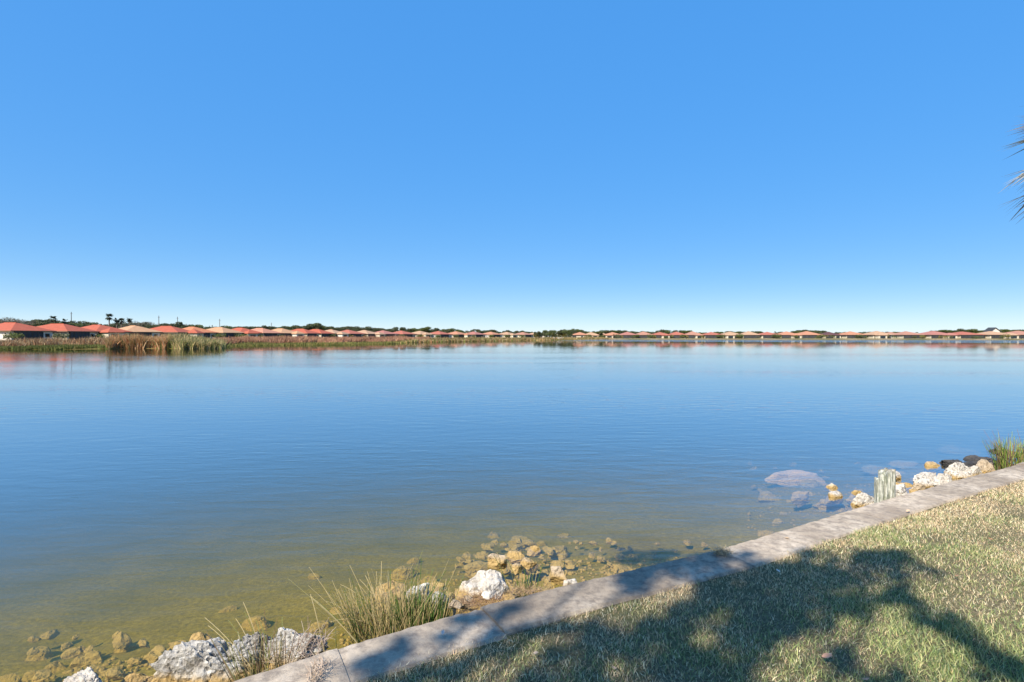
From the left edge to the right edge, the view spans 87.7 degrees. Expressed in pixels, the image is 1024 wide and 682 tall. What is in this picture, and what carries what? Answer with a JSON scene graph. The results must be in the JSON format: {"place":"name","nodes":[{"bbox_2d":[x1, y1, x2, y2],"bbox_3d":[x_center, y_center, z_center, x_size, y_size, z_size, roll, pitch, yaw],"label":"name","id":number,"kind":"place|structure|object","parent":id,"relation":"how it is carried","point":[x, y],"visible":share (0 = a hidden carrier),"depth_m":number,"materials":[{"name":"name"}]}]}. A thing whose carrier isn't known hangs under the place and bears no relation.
{"place":"outdoors","nodes":[
{"label":"outdoors","id":0,"kind":"place"},
{"bbox_2d":[25,483,861,681],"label":"gravel","id":1,"kind":"structure","parent":0,"point":[98,662],"depth_m":5.27,"materials":[{"name":"stone"}]},
{"bbox_2d":[0,340,1023,536],"bbox_3d":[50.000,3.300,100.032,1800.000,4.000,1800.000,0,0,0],"label":"lake water","id":2,"kind":"structure","parent":0,"point":[94,429],"depth_m":14.51,"materials":[{"name":"blue liquid"}]},
{"bbox_2d":[189,632,213,640],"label":"rock","id":3,"kind":"object","parent":2,"relation":"on","point":[200,636],"visible":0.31,"depth_m":3.65,"materials":[{"name":"stone"}]},
{"bbox_2d":[263,627,328,669],"bbox_3d":[-1.444,2.069,3.551,0.408,0.333,0.210,0,0,0],"label":"rock","id":4,"kind":"object","parent":2,"relation":"in","point":[286,633],"visible":0.41,"depth_m":3.52,"materials":[{"name":"stone"}]},
{"bbox_2d":[290,550,456,651],"bbox_3d":[-1.028,1.950,3.923,1.171,0.574,0.749,0,0,0],"label":"rush clump","id":5,"kind":"object","parent":2,"relation":"in","point":[359,627],"visible":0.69,"depth_m":3.94,"materials":[{"name":"green plant"}]},
{"bbox_2d":[375,580,406,613],"bbox_3d":[-1.017,2.204,4.576,0.340,0.266,0.211,0,0,0],"label":"rock","id":6,"kind":"object","parent":2,"relation":"in","point":[393,588],"visible":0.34,"depth_m":4.56,"materials":[{"name":"stone"}]},
{"bbox_2d":[406,583,429,601],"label":"rock","id":7,"kind":"object","parent":2,"relation":"on","point":[422,587],"visible":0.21,"depth_m":4.18,"materials":[{"name":"stone"}]},
{"bbox_2d":[391,576,463,629],"bbox_3d":[-0.629,2.001,3.978,0.537,0.471,0.324,0,0,0],"label":"rush clump","id":8,"kind":"object","parent":2,"relation":"in","point":[438,613],"visible":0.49,"depth_m":3.94,"materials":[{"name":"green plant"}]},
{"bbox_2d":[429,582,445,592],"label":"rock","id":9,"kind":"object","parent":2,"relation":"in","point":[440,585],"visible":0.38,"depth_m":4.60,"materials":[{"name":"beige stone"}]},
{"bbox_2d":[432,591,448,614],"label":"rock","id":10,"kind":"object","parent":2,"relation":"on","point":[444,597],"visible":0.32,"depth_m":4.01,"materials":[{"name":"stone"}]},
{"bbox_2d":[487,553,506,569],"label":"rock","id":11,"kind":"object","parent":2,"relation":"in","point":[492,563],"visible":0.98,"depth_m":5.04,"materials":[{"name":"beige stone"}]},
{"bbox_2d":[507,551,524,563],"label":"rock","id":12,"kind":"object","parent":2,"relation":"in","point":[513,557],"visible":0.84,"depth_m":5.20,"materials":[{"name":"beige stone"}]},
{"bbox_2d":[511,563,523,574],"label":"rock","id":13,"kind":"object","parent":2,"relation":"on","point":[516,567],"visible":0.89,"depth_m":4.91,"materials":[{"name":"beige stone"}]},
{"bbox_2d":[494,552,545,597],"bbox_3d":[-0.050,1.964,4.521,0.337,0.435,0.842,0,1,-30],"label":"rush clump","id":14,"kind":"object","parent":2,"relation":"in","point":[525,583],"visible":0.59,"depth_m":4.32,"materials":[{"name":"green plant"}]},
{"bbox_2d":[520,557,537,574],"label":"rock","id":15,"kind":"object","parent":2,"relation":"in","point":[528,564],"visible":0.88,"depth_m":5.02,"materials":[{"name":"beige stone"}]},
{"bbox_2d":[527,545,541,556],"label":"rock","id":16,"kind":"object","parent":2,"relation":"in","point":[533,551],"visible":1,"depth_m":5.38,"materials":[{"name":"beige stone"}]},
{"bbox_2d":[548,566,566,584],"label":"rock","id":17,"kind":"object","parent":2,"relation":"in","point":[557,575],"visible":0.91,"depth_m":4.72,"materials":[{"name":"beige stone"}]},
{"bbox_2d":[791,491,810,507],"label":"rock","id":18,"kind":"object","parent":2,"relation":"in","point":[798,501],"visible":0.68,"depth_m":7.38,"materials":[{"name":"beige stone"}]},
{"bbox_2d":[824,491,842,505],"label":"rock","id":19,"kind":"object","parent":2,"relation":"in","point":[833,494],"visible":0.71,"depth_m":7.15,"materials":[{"name":"stone"}]},
{"bbox_2d":[848,492,873,510],"bbox_3d":[4.505,2.101,6.827,0.390,0.358,0.221,0,0,0],"label":"rock","id":20,"kind":"object","parent":2,"relation":"in","point":[861,499],"visible":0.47,"depth_m":6.76,"materials":[{"name":"stone"}]},
{"bbox_2d":[896,483,907,496],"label":"rock","id":21,"kind":"object","parent":2,"relation":"on","point":[900,489],"visible":0.65,"depth_m":6.90,"materials":[{"name":"stone"}]},
{"bbox_2d":[909,483,925,492],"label":"rock","id":22,"kind":"object","parent":2,"relation":"in","point":[917,487],"visible":0.67,"depth_m":7.31,"materials":[{"name":"beige stone"}]},
{"bbox_2d":[0,338,1023,681],"bbox_3d":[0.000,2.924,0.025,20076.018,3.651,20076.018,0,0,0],"label":"ground","id":23,"kind":"structure","parent":0,"point":[164,576],"depth_m":7.35,"materials":[{"name":"brown soil"}]},
{"bbox_2d":[0,673,21,681],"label":"rock","id":24,"kind":"object","parent":23,"relation":"on","point":[14,677],"visible":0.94,"depth_m":4.06,"materials":[{"name":"stone"}]},
{"bbox_2d":[0,322,56,339],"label":"house","id":25,"kind":"structure","parent":23,"relation":"on","point":[29,331],"depth_m":158.06,"materials":[{"name":"red tile"}]},
{"bbox_2d":[21,670,37,681],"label":"rock","id":26,"kind":"object","parent":23,"relation":"on","point":[28,675],"visible":0.48,"depth_m":4.09,"materials":[{"name":"stone"}]},
{"bbox_2d":[25,646,54,660],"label":"rock","id":27,"kind":"object","parent":23,"relation":"on","point":[45,653],"visible":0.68,"depth_m":4.46,"materials":[{"name":"stone"}]},
{"bbox_2d":[32,669,51,681],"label":"cobble","id":28,"kind":"object","parent":23,"relation":"on","point":[41,675],"visible":1,"depth_m":3.83,"materials":[{"name":"stone"}]},
{"bbox_2d":[40,629,59,639],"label":"cobble","id":29,"kind":"object","parent":23,"relation":"on","point":[51,634],"visible":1,"depth_m":4.64,"materials":[{"name":"stone"}]},
{"bbox_2d":[44,660,66,672],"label":"rock","id":30,"kind":"object","parent":23,"relation":"on","point":[55,666],"visible":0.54,"depth_m":4.19,"materials":[{"name":"stone"}]},
{"bbox_2d":[0,344,124,349],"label":"marsh grass","id":31,"kind":"structure","parent":23,"relation":"on","point":[66,346],"depth_m":89.77,"materials":[{"name":"green plant"}]},
{"bbox_2d":[36,323,98,339],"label":"house","id":32,"kind":"structure","parent":23,"relation":"on","point":[75,332],"depth_m":172.16,"materials":[{"name":"red tile"}]},
{"bbox_2d":[63,667,101,681],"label":"rock","id":33,"kind":"object","parent":23,"relation":"on","point":[87,674],"visible":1,"depth_m":3.16,"materials":[{"name":"stone"}]},
{"bbox_2d":[69,650,102,668],"bbox_3d":[-3.334,2.518,4.212,0.226,0.147,0.165,0,0,-12],"label":"rock","id":34,"kind":"object","parent":23,"relation":"on","point":[86,658],"visible":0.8,"depth_m":4.16,"materials":[{"name":"stone"}]},
{"bbox_2d":[60,647,81,659],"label":"cobble","id":35,"kind":"object","parent":34,"relation":"on","point":[70,653],"visible":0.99,"depth_m":4.19,"materials":[{"name":"stone"}]},
{"bbox_2d":[89,664,106,674],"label":"rock","id":36,"kind":"object","parent":23,"relation":"on","point":[98,669],"visible":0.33,"depth_m":3.93,"materials":[{"name":"stone"}]},
{"bbox_2d":[81,325,131,337],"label":"house","id":37,"kind":"structure","parent":23,"relation":"on","point":[105,330],"depth_m":186.63,"materials":[{"name":"red tile"}]},
{"bbox_2d":[99,665,123,676],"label":"rock","id":38,"kind":"object","parent":23,"relation":"on","point":[103,673],"visible":0.36,"depth_m":3.90,"materials":[{"name":"stone"}]},
{"bbox_2d":[0,336,229,345],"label":"reeds","id":39,"kind":"object","parent":23,"relation":"on","point":[48,341],"visible":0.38,"depth_m":100.35,"materials":[{"name":"plant"}]},
{"bbox_2d":[105,669,124,679],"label":"cobble","id":40,"kind":"object","parent":23,"relation":"on","point":[115,674],"visible":1,"depth_m":3.77,"materials":[{"name":"stone"}]},
{"bbox_2d":[112,631,131,648],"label":"cobble","id":41,"kind":"object","parent":23,"relation":"on","point":[121,640],"visible":1,"depth_m":4.33,"materials":[{"name":"stone"}]},
{"bbox_2d":[114,642,137,652],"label":"rock","id":42,"kind":"object","parent":23,"relation":"on","point":[131,645],"visible":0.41,"depth_m":4.38,"materials":[{"name":"stone"}]},
{"bbox_2d":[121,672,152,681],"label":"rock","id":43,"kind":"object","parent":23,"relation":"on","point":[137,677],"visible":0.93,"depth_m":3.35,"materials":[{"name":"stone"}]},
{"bbox_2d":[118,325,162,336],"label":"house","id":44,"kind":"structure","parent":23,"relation":"on","point":[143,330],"depth_m":201.30,"materials":[{"name":"beige tile"}]},
{"bbox_2d":[100,331,182,348],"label":"reeds","id":45,"kind":"object","parent":23,"relation":"on","point":[132,341],"visible":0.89,"depth_m":94.28,"materials":[{"name":"beige plant"}]},
{"bbox_2d":[141,645,166,663],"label":"rock","id":46,"kind":"object","parent":23,"relation":"on","point":[154,654],"visible":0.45,"depth_m":4.03,"materials":[{"name":"stone"}]},
{"bbox_2d":[150,326,203,336],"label":"house","id":47,"kind":"structure","parent":23,"relation":"on","point":[169,329],"depth_m":212.21,"materials":[{"name":"red tile"}]},
{"bbox_2d":[167,640,187,650],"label":"rock","id":48,"kind":"object","parent":23,"relation":"on","point":[171,645],"visible":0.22,"depth_m":4.18,"materials":[{"name":"stone"}]},
{"bbox_2d":[164,331,231,348],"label":"cattails","id":49,"kind":"object","parent":23,"relation":"on","point":[188,341],"visible":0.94,"depth_m":94.34,"materials":[{"name":"plant"}]},
{"bbox_2d":[182,327,218,338],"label":"house","id":50,"kind":"structure","parent":23,"relation":"on","point":[209,333],"depth_m":230.53,"materials":[{"name":"tile"}]},
{"bbox_2d":[149,637,260,681],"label":"rock","id":51,"kind":"object","parent":23,"relation":"on","point":[194,661],"visible":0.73,"depth_m":3.33,"materials":[{"name":"stone"}]},
{"bbox_2d":[206,327,243,337],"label":"house","id":52,"kind":"structure","parent":23,"relation":"on","point":[228,332],"depth_m":240.20,"materials":[{"name":"beige tile"}]},
{"bbox_2d":[218,605,236,612],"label":"rock","id":53,"kind":"object","parent":23,"relation":"on","point":[229,608],"visible":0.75,"depth_m":5.21,"materials":[{"name":"stone"}]},
{"bbox_2d":[231,328,261,336],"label":"house","id":54,"kind":"structure","parent":23,"relation":"on","point":[250,333],"depth_m":250.42,"materials":[{"name":"red tile"}]},
{"bbox_2d":[227,631,272,667],"bbox_3d":[-1.698,2.039,3.503,0.302,0.255,0.144,0,1,-20],"label":"rock","id":55,"kind":"object","parent":23,"relation":"on","point":[247,639],"visible":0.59,"depth_m":3.45,"materials":[{"name":"stone"}]},
{"bbox_2d":[206,602,302,681],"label":"rush clump","id":56,"kind":"object","parent":23,"relation":"on","point":[259,669],"visible":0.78,"depth_m":3.10,"materials":[{"name":"plant"}]},
{"bbox_2d":[241,615,270,630],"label":"rock","id":57,"kind":"object","parent":23,"relation":"on","point":[254,619],"visible":0.77,"depth_m":4.73,"materials":[{"name":"stone"}]},
{"bbox_2d":[251,328,282,336],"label":"house","id":58,"kind":"structure","parent":23,"relation":"on","point":[268,332],"depth_m":263.23,"materials":[{"name":"tile"}]},
{"bbox_2d":[258,636,314,673],"bbox_3d":[-1.343,1.829,3.111,0.338,0.078,0.330,0,1,-41],"label":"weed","id":59,"kind":"object","parent":23,"relation":"on","point":[287,654],"visible":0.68,"depth_m":3.11,"materials":[{"name":"beige plant"}]},
{"bbox_2d":[273,328,304,336],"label":"house","id":60,"kind":"structure","parent":23,"relation":"on","point":[286,332],"depth_m":275.36,"materials":[{"name":"tile"}]},
{"bbox_2d":[291,329,320,337],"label":"house","id":61,"kind":"structure","parent":23,"relation":"on","point":[308,333],"depth_m":288.64,"materials":[{"name":"red tile"}]},
{"bbox_2d":[226,340,412,346],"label":"marsh grass","id":62,"kind":"structure","parent":23,"relation":"on","point":[303,343],"depth_m":134.63,"materials":[{"name":"green plant"}]},
{"bbox_2d":[309,620,332,632],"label":"rock","id":63,"kind":"object","parent":23,"relation":"on","point":[329,623],"visible":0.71,"depth_m":4.57,"materials":[{"name":"stone"}]},
{"bbox_2d":[310,329,334,337],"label":"house","id":64,"kind":"structure","parent":23,"relation":"on","point":[324,333],"depth_m":303.04,"materials":[{"name":"tile"}]},
{"bbox_2d":[216,334,434,343],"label":"reeds","id":65,"kind":"object","parent":23,"relation":"on","point":[284,339],"visible":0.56,"depth_m":153.30,"materials":[{"name":"plant"}]},
{"bbox_2d":[325,329,349,337],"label":"house","id":66,"kind":"structure","parent":23,"relation":"on","point":[339,333],"depth_m":314.07,"materials":[{"name":"tile"}]},
{"bbox_2d":[330,604,351,613],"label":"rock","id":67,"kind":"object","parent":23,"relation":"on","point":[332,611],"visible":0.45,"depth_m":4.97,"materials":[{"name":"stone"}]},
{"bbox_2d":[341,330,364,337],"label":"house","id":68,"kind":"structure","parent":23,"relation":"on","point":[355,333],"depth_m":333.85,"materials":[{"name":"tile"}]},
{"bbox_2d":[357,330,385,336],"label":"house","id":69,"kind":"structure","parent":23,"relation":"on","point":[374,334],"depth_m":348.82,"materials":[{"name":"beige tile"}]},
{"bbox_2d":[391,565,417,579],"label":"rock","id":70,"kind":"object","parent":23,"relation":"on","point":[401,571],"visible":0.77,"depth_m":5.84,"materials":[{"name":"stone"}]},
{"bbox_2d":[420,575,436,583],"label":"rock","id":71,"kind":"object","parent":23,"relation":"on","point":[427,578],"visible":0.59,"depth_m":5.67,"materials":[{"name":"stone"}]},
{"bbox_2d":[432,331,452,337],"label":"house","id":72,"kind":"structure","parent":23,"relation":"on","point":[443,334],"depth_m":419.64,"materials":[{"name":"tile"}]},
{"bbox_2d":[460,595,474,609],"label":"rock","id":73,"kind":"object","parent":23,"relation":"on","point":[466,604],"visible":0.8,"depth_m":4.06,"materials":[{"name":"beige stone"}]},
{"bbox_2d":[451,585,509,609],"bbox_3d":[-0.225,1.969,4.065,0.511,0.066,0.392,0,0,0],"label":"straw heap","id":74,"kind":"object","parent":73,"relation":"on","point":[478,597],"visible":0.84,"depth_m":4.06,"materials":[{"name":"beige plant"}]},
{"bbox_2d":[448,599,460,608],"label":"rock","id":75,"kind":"object","parent":74,"relation":"on","point":[455,604],"visible":1,"depth_m":3.95,"materials":[{"name":"beige stone"}]},
{"bbox_2d":[496,582,553,599],"bbox_3d":[0.115,1.973,4.213,0.574,0.046,0.333,0,0,12],"label":"straw heap","id":76,"kind":"object","parent":74,"relation":"on","point":[519,592],"visible":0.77,"depth_m":4.23,"materials":[{"name":"beige plant"}]},
{"bbox_2d":[464,561,492,577],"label":"rock","id":77,"kind":"object","parent":23,"relation":"on","point":[471,568],"visible":0.62,"depth_m":5.59,"materials":[{"name":"stone"}]},
{"bbox_2d":[453,569,515,615],"bbox_3d":[-0.182,2.160,4.537,0.674,0.458,0.319,0,0,0],"label":"rock","id":78,"kind":"object","parent":23,"relation":"on","point":[479,579],"visible":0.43,"depth_m":4.46,"materials":[{"name":"stone"}]},
{"bbox_2d":[481,578,503,599],"bbox_3d":[-0.161,1.935,4.140,0.148,0.160,0.183,0,1,36],"label":"rock","id":79,"kind":"object","parent":23,"relation":"on","point":[492,587],"visible":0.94,"depth_m":4.12,"materials":[{"name":"stone"}]},
{"bbox_2d":[400,336,610,342],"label":"reeds","id":80,"kind":"object","parent":23,"relation":"on","point":[456,339],"visible":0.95,"depth_m":263.00,"materials":[{"name":"plant"}]},
{"bbox_2d":[507,535,527,549],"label":"rock","id":81,"kind":"object","parent":23,"relation":"on","point":[511,543],"visible":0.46,"depth_m":6.86,"materials":[{"name":"stone"}]},
{"bbox_2d":[547,545,569,558],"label":"rock","id":82,"kind":"object","parent":23,"relation":"on","point":[562,549],"visible":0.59,"depth_m":6.16,"materials":[{"name":"stone"}]},
{"bbox_2d":[234,462,1023,681],"bbox_3d":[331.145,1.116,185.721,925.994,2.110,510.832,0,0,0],"label":"seawall","id":83,"kind":"object","parent":23,"relation":"on","point":[357,662],"visible":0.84,"depth_m":3.39,"materials":[{"name":"concrete"}]},
{"bbox_2d":[275,619,337,661],"bbox_3d":[-1.097,1.640,2.915,0.296,0.091,0.450,0,0,0],"label":"dead weed","id":84,"kind":"object","parent":83,"relation":"on","point":[302,641],"visible":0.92,"depth_m":2.92,"materials":[{"name":"beige plant"}]},
{"bbox_2d":[299,653,335,681],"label":"dead weed","id":85,"kind":"object","parent":83,"relation":"on","point":[317,669],"visible":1,"depth_m":2.59,"materials":[{"name":"beige plant"}]},
{"bbox_2d":[708,545,734,556],"bbox_3d":[1.587,1.581,4.023,0.233,0.078,0.170,0,0,0],"label":"dry grass tuft","id":86,"kind":"object","parent":83,"relation":"on","point":[723,551],"visible":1,"depth_m":4.02,"materials":[{"name":"grey plant"}]},
{"bbox_2d":[740,331,759,338],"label":"house","id":87,"kind":"structure","parent":23,"relation":"on","point":[749,334],"depth_m":379.12,"materials":[{"name":"tile"}]},
{"bbox_2d":[757,530,772,536],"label":"rock","id":88,"kind":"object","parent":23,"relation":"on","point":[763,533],"visible":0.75,"depth_m":6.66,"materials":[{"name":"beige stone"}]},
{"bbox_2d":[758,491,780,501],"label":"rock","id":89,"kind":"object","parent":23,"relation":"on","point":[760,499],"visible":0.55,"depth_m":8.15,"materials":[{"name":"beige stone"}]},
{"bbox_2d":[777,331,800,337],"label":"house","id":90,"kind":"structure","parent":23,"relation":"on","point":[786,334],"depth_m":374.34,"materials":[{"name":"tile"}]},
{"bbox_2d":[586,338,1023,338],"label":"marsh grass","id":91,"kind":"structure","parent":23,"relation":"on","point":[819,338],"depth_m":362.40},
{"bbox_2d":[798,331,821,337],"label":"house","id":92,"kind":"structure","parent":23,"relation":"on","point":[806,334],"depth_m":372.18,"materials":[{"name":"tile"}]},
{"bbox_2d":[821,332,840,337],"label":"house","id":93,"kind":"structure","parent":23,"relation":"on","point":[828,334],"depth_m":370.23,"materials":[{"name":"beige paint"}]},
{"bbox_2d":[813,500,849,511],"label":"rock","id":94,"kind":"object","parent":23,"relation":"on","point":[822,506],"visible":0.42,"depth_m":7.33,"materials":[{"name":"beige stone"}]},
{"bbox_2d":[840,331,866,337],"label":"house","id":95,"kind":"structure","parent":23,"relation":"on","point":[850,334],"depth_m":367.99,"materials":[{"name":"tile"}]},
{"bbox_2d":[864,331,893,338],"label":"house","id":96,"kind":"structure","parent":23,"relation":"on","point":[877,334],"depth_m":361.91,"materials":[{"name":"tile"}]},
{"bbox_2d":[874,468,895,502],"bbox_3d":[3.933,1.871,5.636,0.200,1.062,0.163,0,0,0],"label":"wooden post","id":97,"kind":"object","parent":23,"relation":"on","point":[885,485],"visible":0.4,"depth_m":5.58,"materials":[{"name":"grey wood"}]},
{"bbox_2d":[893,331,924,337],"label":"house","id":98,"kind":"structure","parent":23,"relation":"on","point":[905,334],"depth_m":360.92,"materials":[{"name":"red tile"}]},
{"bbox_2d":[913,472,936,487],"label":"rock","id":99,"kind":"object","parent":23,"relation":"on","point":[926,479],"visible":0.39,"depth_m":7.64,"materials":[{"name":"stone"}]},
{"bbox_2d":[919,331,956,338],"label":"house","id":100,"kind":"structure","parent":23,"relation":"on","point":[932,334],"depth_m":355.37,"materials":[{"name":"red tile"}]},
{"bbox_2d":[933,473,951,485],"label":"rock","id":101,"kind":"object","parent":23,"relation":"on","point":[941,478],"visible":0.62,"depth_m":7.51,"materials":[{"name":"stone"}]},
{"bbox_2d":[943,462,975,478],"bbox_3d":[6.907,2.068,8.183,0.526,0.409,0.265,0,0,0],"label":"rock","id":102,"kind":"object","parent":23,"relation":"on","point":[958,470],"visible":0.57,"depth_m":8.15,"materials":[{"name":"stone"}]},
{"bbox_2d":[953,332,985,338],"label":"house","id":103,"kind":"structure","parent":23,"relation":"on","point":[964,334],"depth_m":350.79,"materials":[{"name":"red tile"}]},
{"bbox_2d":[968,465,981,474],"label":"rock","id":104,"kind":"object","parent":23,"relation":"on","point":[974,469],"visible":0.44,"depth_m":8.21,"materials":[{"name":"stone"}]},
{"bbox_2d":[976,459,995,473],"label":"rock","id":105,"kind":"object","parent":23,"relation":"on","point":[985,466],"visible":0.41,"depth_m":8.33,"materials":[{"name":"beige stone"}]},
{"bbox_2d":[978,331,1018,338],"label":"house","id":106,"kind":"structure","parent":23,"relation":"on","point":[991,334],"depth_m":347.24,"materials":[{"name":"tile"}]},
{"bbox_2d":[982,429,1023,469],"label":"rush clump","id":107,"kind":"object","parent":23,"relation":"on","point":[1003,459],"visible":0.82,"depth_m":8.20,"materials":[{"name":"green plant"}]},
{"bbox_2d":[0,0,1023,336],"label":"sky","id":108,"kind":"structure","parent":0,"point":[833,166],"materials":[{"name":"blue"}]},
{"bbox_2d":[352,479,1023,681],"bbox_3d":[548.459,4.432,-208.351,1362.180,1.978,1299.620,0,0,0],"label":"lawn","id":109,"kind":"structure","parent":0,"point":[704,587],"depth_m":3.11,"materials":[{"name":"plant"}]},
{"bbox_2d":[1000,106,1023,223],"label":"palm tree","id":110,"kind":"object","parent":109,"relation":"on","point":[1022,174],"visible":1,"depth_m":7.57,"materials":[{"name":"green plant"}]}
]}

